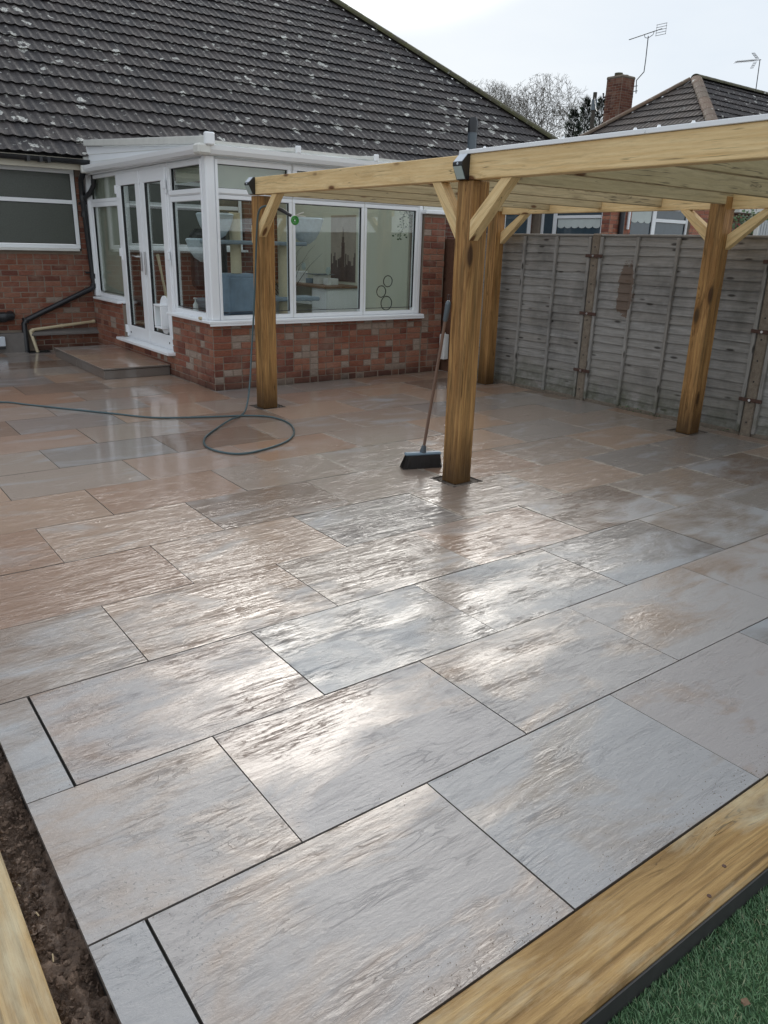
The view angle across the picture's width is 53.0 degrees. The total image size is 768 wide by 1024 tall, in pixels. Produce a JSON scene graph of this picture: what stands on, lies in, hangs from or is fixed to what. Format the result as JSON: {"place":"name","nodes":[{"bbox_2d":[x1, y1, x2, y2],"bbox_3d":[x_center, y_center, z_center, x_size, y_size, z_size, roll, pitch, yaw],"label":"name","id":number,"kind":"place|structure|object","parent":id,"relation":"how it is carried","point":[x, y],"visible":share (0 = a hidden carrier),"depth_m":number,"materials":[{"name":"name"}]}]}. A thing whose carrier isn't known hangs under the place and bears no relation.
{"place":"outdoors","nodes":[
{"label":"outdoors","id":0,"kind":"place"},
{"bbox_2d":[156,254,166,296],"bbox_3d":[-2.807,-2.740,10.004,0.022,1.294,0.023,-11,-6,-33],"label":"wooden pole","id":1,"kind":"object","parent":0,"point":[162,280],"visible":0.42,"depth_m":10.02,"materials":[{"name":"wood"}]},
{"bbox_2d":[189,229,227,309],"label":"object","id":2,"kind":"object","parent":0,"point":[197,275],"visible":0.27,"depth_m":11.21,"materials":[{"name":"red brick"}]},
{"bbox_2d":[8,247,446,371],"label":"ground","id":3,"kind":"structure","parent":0,"point":[69,248],"depth_m":110.49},
{"bbox_2d":[0,852,60,1023],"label":"timber sleeper","id":4,"kind":"object","parent":3,"relation":"on","point":[25,996],"depth_m":1.77,"materials":[{"name":"beige wood"}]},
{"bbox_2d":[0,747,118,1023],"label":"soil","id":5,"kind":"structure","parent":3,"relation":"on","point":[49,967],"depth_m":1.96,"materials":[{"name":"brown soil"}]},
{"bbox_2d":[18,884,53,961],"bbox_3d":[-0.839,1.050,1.906,0.020,0.008,0.418,-14,25,-38],"label":"straw","id":6,"kind":"object","parent":5,"relation":"on","point":[38,916],"visible":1,"depth_m":1.85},
{"bbox_2d":[472,78,527,113],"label":"bare tree","id":7,"kind":"object","parent":3,"relation":"on","point":[500,93],"visible":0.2,"depth_m":68.94,"materials":[{"name":"grey plant"}]},
{"bbox_2d":[504,73,596,137],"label":"bare tree","id":8,"kind":"object","parent":3,"relation":"on","point":[528,111],"visible":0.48,"depth_m":53.54,"materials":[{"name":"grey plant"}]},
{"bbox_2d":[563,107,583,137],"bbox_3d":[9.700,-16.704,40.778,2.430,8.765,2.236,-12,23,-35],"label":"conifer","id":9,"kind":"object","parent":3,"relation":"on","point":[574,115],"visible":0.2,"depth_m":39.51,"materials":[{"name":"green plant"}]},
{"bbox_2d":[573,93,595,135],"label":"conifer","id":10,"kind":"object","parent":3,"relation":"on","point":[587,105],"visible":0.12,"depth_m":40.33,"materials":[{"name":"green plant"}]},
{"bbox_2d":[418,776,767,1023],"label":"timber sleeper","id":11,"kind":"object","parent":3,"relation":"on","point":[610,952],"visible":1,"depth_m":1.91,"materials":[{"name":"wood"}]},
{"bbox_2d":[589,92,596,129],"bbox_3d":[9.766,-15.511,37.426,0.247,8.711,0.260,-12,23,-35],"label":"telegraph pole","id":12,"kind":"object","parent":3,"relation":"on","point":[593,107],"visible":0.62,"depth_m":36.16,"materials":[{"name":"grey wood"}]},
{"bbox_2d":[590,94,604,127],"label":"conifer","id":13,"kind":"object","parent":3,"relation":"on","point":[598,115],"visible":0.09,"depth_m":41.26,"materials":[{"name":"green plant"}]},
{"bbox_2d":[531,210,708,234],"bbox_3d":[5.151,-5.427,16.802,3.660,2.720,2.130,-12,23,-35],"label":"extension","id":14,"kind":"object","parent":3,"relation":"on","point":[663,222],"visible":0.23,"depth_m":15.71,"materials":[{"name":"white plastic"}]},
{"bbox_2d":[540,212,602,233],"bbox_3d":[3.816,-5.620,15.737,0.070,1.270,1.625,-12,23,-35],"label":"window frame","id":15,"kind":"structure","parent":14,"relation":"in","point":[547,219],"depth_m":15.76,"materials":[{"name":"white plastic"}]},
{"bbox_2d":[617,212,625,233],"bbox_3d":[4.591,-4.832,15.224,0.110,2.600,0.110,-12,23,-35],"label":"downpipe","id":16,"kind":"object","parent":14,"relation":"attached to","point":[621,222],"depth_m":14.92,"materials":[{"name":"black plastic"}]},
{"bbox_2d":[626,212,630,228],"bbox_3d":[4.790,-5.827,15.025,0.057,0.580,0.060,-12,23,-35],"label":"waste pipe","id":17,"kind":"object","parent":14,"relation":"attached to","point":[628,220],"visible":0.66,"depth_m":15.05,"materials":[{"name":"white plastic"}]},
{"bbox_2d":[629,211,687,234],"bbox_3d":[5.622,-5.635,15.929,2.000,1.270,0.070,-12,23,-35],"label":"window frame","id":18,"kind":"structure","parent":14,"relation":"in","point":[635,228],"depth_m":15.95,"materials":[{"name":"white plastic"}]},
{"bbox_2d":[477,233,767,440],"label":"garden fence","id":19,"kind":"object","parent":3,"relation":"on","point":[604,319],"visible":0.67,"depth_m":8.07,"materials":[{"name":"wood"}]},
{"bbox_2d":[580,74,767,234],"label":"neighbour bungalow","id":20,"kind":"object","parent":3,"relation":"on","point":[698,98],"visible":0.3,"depth_m":22.76,"materials":[{"name":"grey tile"}]},
{"bbox_2d":[602,72,635,122],"bbox_3d":[7.551,-12.549,25.096,0.650,3.070,0.650,-12,23,-35],"label":"brick chimney","id":21,"kind":"object","parent":20,"relation":"on","point":[619,93],"visible":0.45,"depth_m":24.59,"materials":[{"name":"brick"}]},
{"bbox_2d":[629,23,666,92],"bbox_3d":[8.363,-14.431,24.543,1.852,2.130,0.489,-12,23,-35],"label":"tv aerial","id":22,"kind":"object","parent":21,"relation":"attached to","point":[656,30],"visible":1,"depth_m":24.39,"materials":[{"name":"metal"}]},
{"bbox_2d":[736,53,760,88],"bbox_3d":[12.172,-14.467,25.547,1.237,1.508,0.551,-9,22,-28],"label":"tv aerial","id":23,"kind":"object","parent":20,"relation":"attached to","point":[751,60],"visible":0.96,"depth_m":25.59,"materials":[{"name":"metal"}]},
{"bbox_2d":[732,209,767,234],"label":"climbing shrub","id":24,"kind":"object","parent":3,"relation":"on","point":[744,219],"visible":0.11,"depth_m":13.44,"materials":[{"name":"green plant"}]},
{"bbox_2d":[753,220,767,234],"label":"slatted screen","id":25,"kind":"object","parent":3,"relation":"on","point":[762,229],"visible":0.08,"depth_m":11.98,"materials":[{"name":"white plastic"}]},
{"bbox_2d":[0,350,767,1023],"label":"patio","id":26,"kind":"structure","parent":0,"point":[146,564],"depth_m":3.06,"materials":[{"name":"ceramic"}]},
{"bbox_2d":[26,350,50,352],"bbox_3d":[-5.015,-2.320,11.166,0.300,0.022,0.239,-12,23,-35],"label":"gully","id":27,"kind":"object","parent":26,"relation":"on","point":[47,351],"visible":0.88,"depth_m":11.15,"materials":[{"name":"black plastic"}]},
{"bbox_2d":[54,345,169,379],"bbox_3d":[-3.626,-1.999,10.149,0.822,0.130,2.152,-12,23,-35],"label":"doorstep","id":28,"kind":"object","parent":26,"relation":"on","point":[105,362],"visible":1,"depth_m":9.71,"materials":[{"name":"stone"}]},
{"bbox_2d":[0,205,294,454],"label":"garden hose","id":29,"kind":"object","parent":26,"relation":"on","point":[242,415],"visible":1,"depth_m":7.33,"materials":[{"name":"grey rubber"}]},
{"bbox_2d":[80,131,445,390],"bbox_3d":[-1.756,-3.548,10.606,3.465,2.859,4.342,-12,23,-35],"label":"conservatory","id":30,"kind":"object","parent":26,"relation":"on","point":[210,348],"visible":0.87,"depth_m":9.50,"materials":[{"name":"brick"}]},
{"bbox_2d":[91,201,124,300],"bbox_3d":[-3.862,-3.683,10.876,0.070,1.286,1.175,-12,23,-35],"label":"window frame","id":31,"kind":"structure","parent":30,"relation":"in","point":[102,292],"depth_m":11.19,"materials":[{"name":"white plastic"}]},
{"bbox_2d":[114,163,175,349],"bbox_3d":[-3.040,-3.209,9.751,0.179,2.122,1.755,-12,23,-35],"label":"double door","id":32,"kind":"structure","parent":30,"relation":"in","point":[155,316],"depth_m":9.65,"materials":[{"name":"white plastic"}]},
{"bbox_2d":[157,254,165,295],"bbox_3d":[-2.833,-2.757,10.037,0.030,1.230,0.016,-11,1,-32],"label":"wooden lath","id":33,"kind":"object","parent":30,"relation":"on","point":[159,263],"visible":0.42,"depth_m":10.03,"materials":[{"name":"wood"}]},
{"bbox_2d":[169,195,205,317],"bbox_3d":[-2.164,-2.886,8.714,0.070,1.286,1.010,-12,23,-35],"label":"window frame","id":34,"kind":"structure","parent":30,"relation":"in","point":[173,200],"depth_m":8.99,"materials":[{"name":"white plastic"}]},
{"bbox_2d":[193,298,197,309],"bbox_3d":[-2.239,-2.454,9.146,0.058,0.177,0.060,-12,23,-35],"label":"spray bottle","id":35,"kind":"object","parent":30,"relation":"on","point":[195,304],"visible":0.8,"depth_m":9.12,"materials":[{"name":"white plastic"}]},
{"bbox_2d":[185,212,323,314],"bbox_3d":[-1.529,-2.718,9.310,1.597,1.649,0.753,-12,23,-35],"label":"cat tree","id":36,"kind":"object","parent":30,"relation":"on","point":[238,290],"visible":0.56,"depth_m":8.87,"materials":[{"name":"fabric"}]},
{"bbox_2d":[219,194,292,319],"bbox_3d":[-1.446,-2.813,8.564,0.954,1.286,0.070,-12,23,-35],"label":"window frame","id":37,"kind":"structure","parent":30,"relation":"in","point":[288,202],"depth_m":8.72,"materials":[{"name":"white plastic"}]},
{"bbox_2d":[247,246,313,294],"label":"dry branches","id":38,"kind":"object","parent":30,"relation":"on","point":[296,269],"visible":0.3,"depth_m":11.02,"materials":[{"name":"brown plant"}]},
{"bbox_2d":[275,279,357,313],"bbox_3d":[-1.168,-3.176,12.005,0.640,0.768,1.950,-12,23,-35],"label":"desk","id":39,"kind":"object","parent":30,"relation":"on","point":[341,297],"visible":0.34,"depth_m":11.23,"materials":[{"name":"white laminate"}]},
{"bbox_2d":[296,271,307,281],"bbox_3d":[-1.306,-3.674,12.011,0.150,0.160,0.200,-12,23,-35],"label":"storage box","id":40,"kind":"object","parent":39,"relation":"on","point":[299,274],"visible":0.58,"depth_m":11.93,"materials":[{"name":"white laminate"}]},
{"bbox_2d":[301,263,305,282],"bbox_3d":[-1.225,-3.673,11.810,0.099,0.293,0.099,4,19,8],"label":"desk lamp","id":41,"kind":"object","parent":39,"relation":"on","point":[303,265],"visible":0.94,"depth_m":11.79,"materials":[{"name":"white plastic"}]},
{"bbox_2d":[306,278,312,282],"bbox_3d":[-1.059,-3.543,11.790,0.220,0.070,0.180,-12,23,-35],"label":"box","id":42,"kind":"object","parent":39,"relation":"on","point":[309,280],"visible":0.48,"depth_m":11.71,"materials":[{"name":"blue plastic"}]},
{"bbox_2d":[313,275,329,283],"bbox_3d":[-0.944,-3.506,11.603,0.200,0.130,0.160,-12,23,-35],"label":"box","id":43,"kind":"object","parent":39,"relation":"on","point":[317,279],"visible":0.64,"depth_m":11.53,"materials":[{"name":"white plastic"}]},
{"bbox_2d":[306,273,333,274],"bbox_3d":[-0.967,-3.597,11.643,0.300,0.012,0.340,-12,23,-35],"label":"tray","id":44,"kind":"object","parent":43,"relation":"on","point":[318,274],"visible":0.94,"depth_m":11.59,"materials":[{"name":"grey plastic"}]},
{"bbox_2d":[325,267,331,284],"bbox_3d":[-0.810,-3.459,11.288,0.099,0.253,0.099,4,19,7],"label":"desk lamp","id":45,"kind":"object","parent":39,"relation":"on","point":[328,270],"visible":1,"depth_m":11.27,"materials":[{"name":"white plastic"}]},
{"bbox_2d":[323,278,337,284],"bbox_3d":[-0.792,-3.427,11.447,0.140,0.090,0.200,-12,23,-35],"label":"box","id":46,"kind":"object","parent":39,"relation":"on","point":[333,281],"visible":0.84,"depth_m":11.39,"materials":[{"name":"white laminate"}]},
{"bbox_2d":[293,199,364,316],"bbox_3d":[-0.665,-2.982,9.115,0.994,1.286,0.070,-12,23,-35],"label":"window frame","id":47,"kind":"structure","parent":30,"relation":"in","point":[359,308],"depth_m":9.20,"materials":[{"name":"white plastic"}]},
{"bbox_2d":[331,215,355,282],"bbox_3d":[-0.615,-3.948,11.545,0.011,0.940,0.670,-12,23,-35],"label":"wall poster","id":48,"kind":"object","parent":30,"relation":"attached to","point":[343,248],"depth_m":11.52,"materials":[{"name":"grey paper"}]},
{"bbox_2d":[363,204,418,314],"bbox_3d":[0.067,-3.140,9.632,0.834,1.286,0.070,-12,23,-35],"label":"window frame","id":49,"kind":"structure","parent":30,"relation":"in","point":[415,210],"depth_m":9.71,"materials":[{"name":"white plastic"}]},
{"bbox_2d":[392,211,412,239],"bbox_3d":[0.275,-3.717,9.824,0.356,0.483,0.285,-12,23,-35],"label":"hanging plant","id":50,"kind":"object","parent":30,"relation":"hanging from","point":[409,215],"visible":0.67,"depth_m":9.83,"materials":[{"name":"green plant"}]},
{"bbox_2d":[439,333,448,359],"bbox_3d":[0.802,-2.224,10.306,0.090,0.350,0.105,-12,23,-35],"label":"white box","id":51,"kind":"object","parent":30,"relation":"attached to","point":[444,354],"visible":0.65,"depth_m":10.27,"materials":[{"name":"plastic"}]},
{"bbox_2d":[0,0,558,352],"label":"bungalow","id":52,"kind":"object","parent":26,"relation":"on","point":[332,76],"visible":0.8,"depth_m":12.81,"materials":[{"name":"brick"}]},
{"bbox_2d":[0,336,5,349],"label":"wall box","id":53,"kind":"object","parent":52,"relation":"attached to","point":[2,343],"visible":1,"depth_m":10.87,"materials":[{"name":"white plastic"}]},
{"bbox_2d":[0,311,14,322],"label":"soil pipe","id":54,"kind":"object","parent":52,"relation":"attached to","point":[7,316],"visible":1,"depth_m":10.80,"materials":[{"name":"black plastic"}]},
{"bbox_2d":[0,164,80,248],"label":"window frame","id":55,"kind":"structure","parent":52,"relation":"in","point":[50,225],"depth_m":10.78,"materials":[{"name":"white plastic"}]},
{"bbox_2d":[21,171,95,351],"bbox_3d":[-4.636,-3.592,10.989,1.187,2.579,0.337,-12,23,-35],"label":"downpipe","id":56,"kind":"object","parent":52,"relation":"attached to","point":[83,197],"visible":0.97,"depth_m":11.12,"materials":[{"name":"black plastic"}]},
{"bbox_2d":[29,320,94,351],"bbox_3d":[-4.725,-2.599,11.384,0.963,0.448,0.125,-13,24,-35],"label":"conduit pipe","id":57,"kind":"object","parent":52,"relation":"attached to","point":[31,330],"visible":0.97,"depth_m":11.25,"materials":[{"name":"beige plastic"}]},
{"bbox_2d":[125,182,242,249],"bbox_3d":[-3.104,-4.642,12.062,1.900,0.980,0.070,-12,23,-35],"label":"window frame","id":58,"kind":"structure","parent":52,"relation":"in","point":[187,219],"depth_m":11.89,"materials":[{"name":"white plastic"}]},
{"bbox_2d":[467,117,477,149],"bbox_3d":[1.600,-5.465,14.865,0.179,3.870,0.184,-12,23,-35],"label":"vent pipe","id":59,"kind":"object","parent":52,"relation":"attached to","point":[472,131],"visible":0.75,"depth_m":14.26,"materials":[{"name":"grey plastic"}]},
{"bbox_2d":[399,294,450,469],"bbox_3d":[0.340,-0.906,5.540,0.326,1.294,0.392,-4,20,-16],"label":"broom","id":60,"kind":"object","parent":26,"relation":"on","point":[423,458],"visible":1,"depth_m":5.81,"materials":[{"name":"black plastic"}]},
{"bbox_2d":[439,239,454,371],"bbox_3d":[0.766,-2.760,10.308,0.060,1.700,0.560,-12,23,-35],"label":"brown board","id":61,"kind":"object","parent":26,"relation":"on","point":[449,250],"visible":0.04,"depth_m":10.13,"materials":[{"name":"brown wood"}]},
{"bbox_2d":[251,114,767,484],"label":"pergola","id":62,"kind":"object","parent":26,"relation":"on","point":[718,169],"visible":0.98,"depth_m":5.46,"materials":[{"name":"brown wood"}]},
{"bbox_2d":[244,177,254,194],"bbox_3d":[-1.253,-3.041,7.175,0.071,0.150,0.090,-12,23,-35],"label":"solar lamp","id":63,"kind":"object","parent":62,"relation":"attached to","point":[249,183],"visible":1,"depth_m":7.15,"materials":[{"name":"black plastic"}]},
{"bbox_2d":[277,207,305,224],"bbox_3d":[-0.894,-2.725,7.054,0.359,0.180,0.085,8,20,19],"label":"hose gun","id":64,"kind":"object","parent":62,"relation":"hanging from","point":[287,213],"visible":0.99,"depth_m":7.03,"materials":[{"name":"green plastic"}]},
{"bbox_2d":[453,153,469,179],"bbox_3d":[0.483,-2.175,4.849,0.071,0.150,0.090,-12,23,-35],"label":"solar lamp","id":65,"kind":"object","parent":62,"relation":"attached to","point":[461,165],"visible":1,"depth_m":4.83,"materials":[{"name":"black plastic"}]},
{"bbox_2d":[376,275,392,309],"bbox_3d":[0.004,-2.779,9.822,0.251,0.464,0.040,-12,23,-35],"label":"ring ornament","id":66,"kind":"object","parent":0,"point":[385,291],"visible":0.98,"depth_m":9.82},
{"bbox_2d":[28,0,767,244],"label":"sky","id":67,"kind":"structure","parent":0,"point":[512,42],"materials":[{"name":"white"}]},
{"bbox_2d":[607,886,767,1023],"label":"lawn","id":68,"kind":"structure","parent":0,"point":[703,983],"depth_m":1.86,"materials":[{"name":"green plant"}]},
{"bbox_2d":[740,997,750,1005],"bbox_3d":[0.843,1.144,1.798,0.018,0.010,0.017,-2,20,-11],"label":"dead leaf","id":69,"kind":"object","parent":68,"relation":"on","point":[744,1001],"visible":1,"depth_m":1.80,"materials":[{"name":"plant"}]}
]}

